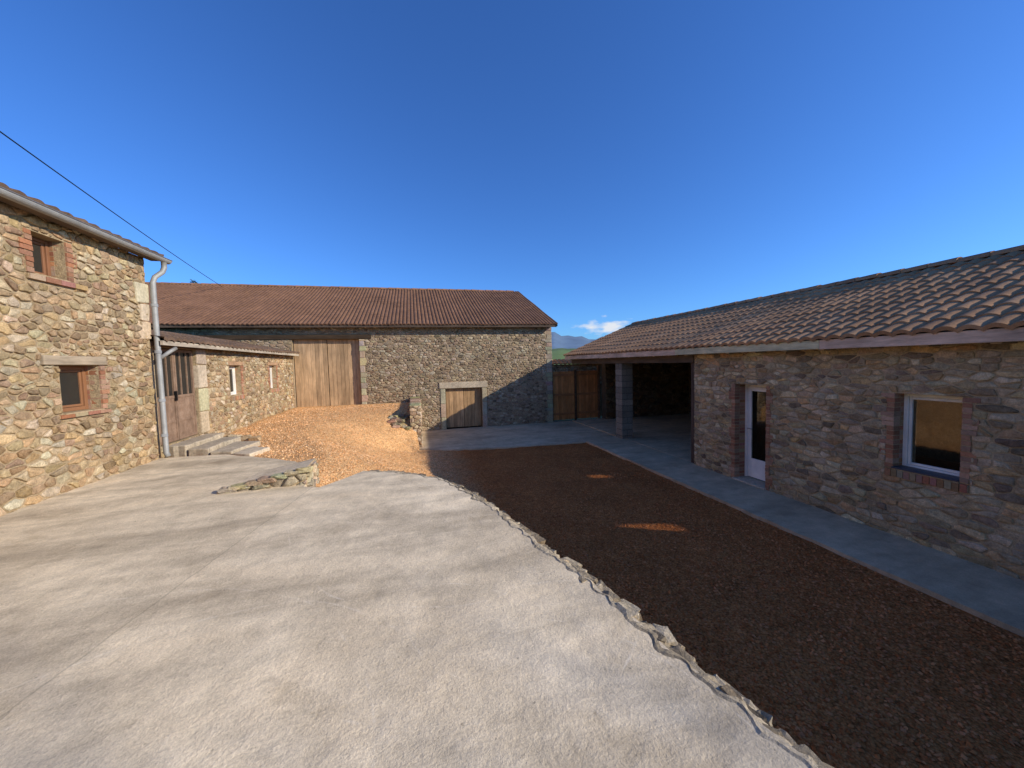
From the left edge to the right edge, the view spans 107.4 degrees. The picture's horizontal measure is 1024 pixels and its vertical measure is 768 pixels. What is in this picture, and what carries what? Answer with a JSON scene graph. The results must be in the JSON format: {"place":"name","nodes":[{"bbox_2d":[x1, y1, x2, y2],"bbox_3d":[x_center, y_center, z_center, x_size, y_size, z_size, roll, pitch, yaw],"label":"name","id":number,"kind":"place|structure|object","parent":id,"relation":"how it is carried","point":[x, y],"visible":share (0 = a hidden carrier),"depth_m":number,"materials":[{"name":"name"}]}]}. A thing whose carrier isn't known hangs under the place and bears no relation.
{"place":"outdoors","nodes":[
{"label":"outdoors","id":0,"kind":"place"},
{"bbox_2d":[0,454,817,767],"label":"terrace","id":1,"kind":"structure","parent":0,"point":[170,612],"depth_m":2.02,"materials":[{"name":"concrete"}]},
{"bbox_2d":[0,182,177,515],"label":"stone house","id":2,"kind":"structure","parent":1,"relation":"on","point":[77,401],"depth_m":4.85,"materials":[{"name":"stone"}]},
{"bbox_2d":[30,237,50,275],"bbox_3d":[-5.863,-1.553,4.565,0.070,0.492,0.452,-2,3,-14],"label":"window","id":3,"kind":"structure","parent":2,"relation":"in","point":[40,251],"depth_m":4.71,"materials":[{"name":"brown glass"}]},
{"bbox_2d":[59,366,88,411],"bbox_3d":[-5.885,0.065,4.948,0.070,0.602,0.592,-2,3,-14],"label":"window","id":4,"kind":"structure","parent":2,"relation":"in","point":[73,384],"depth_m":5.06,"materials":[{"name":"brown glass"}]},
{"bbox_2d":[216,458,319,493],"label":"stone wall","id":5,"kind":"structure","parent":1,"relation":"on","point":[306,472],"depth_m":4.74,"materials":[{"name":"stone"}]},
{"bbox_2d":[0,0,1023,339],"label":"sky","id":6,"kind":"structure","parent":0,"point":[611,165],"materials":[{"name":"blue"}]},
{"bbox_2d":[419,421,613,450],"bbox_3d":[-0.043,1.928,13.789,6.618,0.150,4.313,-2,3,-14],"label":"courtyard apron","id":7,"kind":"object","parent":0,"point":[520,435],"visible":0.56,"depth_m":13.39,"materials":[{"name":"concrete"}]},
{"bbox_2d":[387,397,422,446],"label":"ramp wall","id":8,"kind":"structure","parent":7,"relation":"on","point":[415,415],"depth_m":11.98,"materials":[{"name":"stone"}]},
{"bbox_2d":[552,348,575,364],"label":"field hill","id":9,"kind":"structure","parent":0,"point":[557,353],"depth_m":142.21,"materials":[{"name":"green plant"}]},
{"bbox_2d":[551,332,602,348],"bbox_3d":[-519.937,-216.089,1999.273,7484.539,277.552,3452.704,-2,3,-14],"label":"mountain","id":10,"kind":"structure","parent":0,"point":[566,342],"depth_m":2835.40,"materials":[{"name":"blue"}]},
{"bbox_2d":[554,416,601,421],"bbox_3d":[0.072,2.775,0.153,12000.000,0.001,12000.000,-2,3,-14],"label":"ground","id":11,"kind":"structure","parent":0,"point":[577,419],"depth_m":18.13,"materials":[{"name":"grey concrete"}]},
{"bbox_2d":[145,282,557,430],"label":"stone barn","id":12,"kind":"structure","parent":11,"relation":"on","point":[458,358],"depth_m":15.21,"materials":[{"name":"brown stone"}]},
{"bbox_2d":[0,131,221,286],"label":"overhead cable","id":13,"kind":"object","parent":12,"relation":"attached to","point":[90,196],"visible":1,"depth_m":7.74,"materials":[{"name":"black metal"}]},
{"bbox_2d":[293,340,329,406],"bbox_3d":[-7.493,-0.386,14.093,1.120,2.517,0.063,-2,3,-14],"label":"barn door","id":14,"kind":"structure","parent":12,"relation":"in","point":[311,365],"depth_m":14.07,"materials":[{"name":"brown wood"}]},
{"bbox_2d":[327,340,361,405],"bbox_3d":[-6.393,-0.430,14.391,1.120,2.520,0.062,-2,3,-14],"label":"barn door","id":15,"kind":"structure","parent":12,"relation":"in","point":[343,355],"depth_m":14.36,"materials":[{"name":"brown wood"}]},
{"bbox_2d":[445,388,463,427],"bbox_3d":[-2.346,0.980,15.466,0.719,1.604,0.063,-2,3,-14],"label":"small door","id":16,"kind":"structure","parent":12,"relation":"in","point":[454,396],"depth_m":15.44,"materials":[{"name":"brown wood"}]},
{"bbox_2d":[463,387,481,426],"bbox_3d":[-1.640,0.955,15.652,0.719,1.610,0.062,-2,3,-14],"label":"small door","id":17,"kind":"structure","parent":12,"relation":"in","point":[472,396],"depth_m":15.62,"materials":[{"name":"brown wood"}]},
{"bbox_2d":[552,365,599,421],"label":"wooden gate","id":18,"kind":"structure","parent":12,"relation":"attached to","point":[576,394],"depth_m":16.78,"materials":[{"name":"brown wood"}]},
{"bbox_2d":[552,359,601,415],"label":"garden wall","id":19,"kind":"structure","parent":11,"relation":"on","point":[566,365],"depth_m":17.58,"materials":[{"name":"stone"}]},
{"bbox_2d":[563,245,1023,580],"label":"stone outbuilding","id":20,"kind":"structure","parent":11,"relation":"on","point":[891,402],"depth_m":6.00,"materials":[{"name":"brown stone"}]},
{"bbox_2d":[745,385,765,480],"bbox_3d":[5.080,1.001,7.700,0.109,1.987,0.724,-2,3,-14],"label":"door","id":21,"kind":"structure","parent":20,"relation":"in","point":[755,468],"depth_m":7.93,"materials":[{"name":"white plastic"}]},
{"bbox_2d":[902,394,962,475],"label":"window","id":22,"kind":"structure","parent":20,"relation":"in","point":[908,398],"depth_m":5.28,"materials":[{"name":"white plastic"}]},
{"bbox_2d":[231,402,1023,767],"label":"gravel yard","id":23,"kind":"structure","parent":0,"point":[523,460],"depth_m":4.12,"materials":[{"name":"brown gravel"}]},
{"bbox_2d":[167,433,269,457],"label":"stone steps","id":24,"kind":"structure","parent":23,"relation":"on","point":[222,444],"depth_m":6.98,"materials":[{"name":"grey stone"}]},
{"bbox_2d":[150,330,299,457],"bbox_3d":[-8.011,0.070,9.811,2.541,2.994,7.727,-2,3,-14],"label":"stone annex","id":25,"kind":"object","parent":23,"relation":"on","point":[214,385],"visible":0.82,"depth_m":8.54,"materials":[{"name":"stone"}]},
{"bbox_2d":[153,348,197,444],"bbox_3d":[-6.357,0.205,7.118,0.080,1.715,1.240,-2,3,-14],"label":"rusty door","id":26,"kind":"structure","parent":25,"relation":"in","point":[178,376],"depth_m":7.23,"materials":[{"name":"wood"}]},
{"bbox_2d":[229,366,235,394],"bbox_3d":[-7.047,-0.083,9.345,0.070,0.732,0.592,-2,3,-14],"label":"window","id":27,"kind":"structure","parent":25,"relation":"in","point":[231,368],"depth_m":9.54,"materials":[{"name":"white glass"}]},
{"bbox_2d":[269,366,272,387],"bbox_3d":[-7.683,-0.213,11.811,0.070,0.712,0.592,-2,3,-14],"label":"window","id":28,"kind":"structure","parent":25,"relation":"in","point":[270,367],"depth_m":12.06,"materials":[{"name":"white glass"}]},
{"bbox_2d":[365,470,833,767],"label":"retaining wall","id":29,"kind":"structure","parent":23,"relation":"on","point":[664,636],"depth_m":1.97,"materials":[{"name":"stone"}]},
{"bbox_2d":[572,414,690,461],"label":"carport floor","id":30,"kind":"structure","parent":0,"point":[669,434],"depth_m":13.65,"materials":[{"name":"concrete"}]},
{"bbox_2d":[586,436,1023,636],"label":"walkway","id":31,"kind":"structure","parent":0,"point":[994,597],"depth_m":5.13,"materials":[{"name":"concrete"}]}
]}

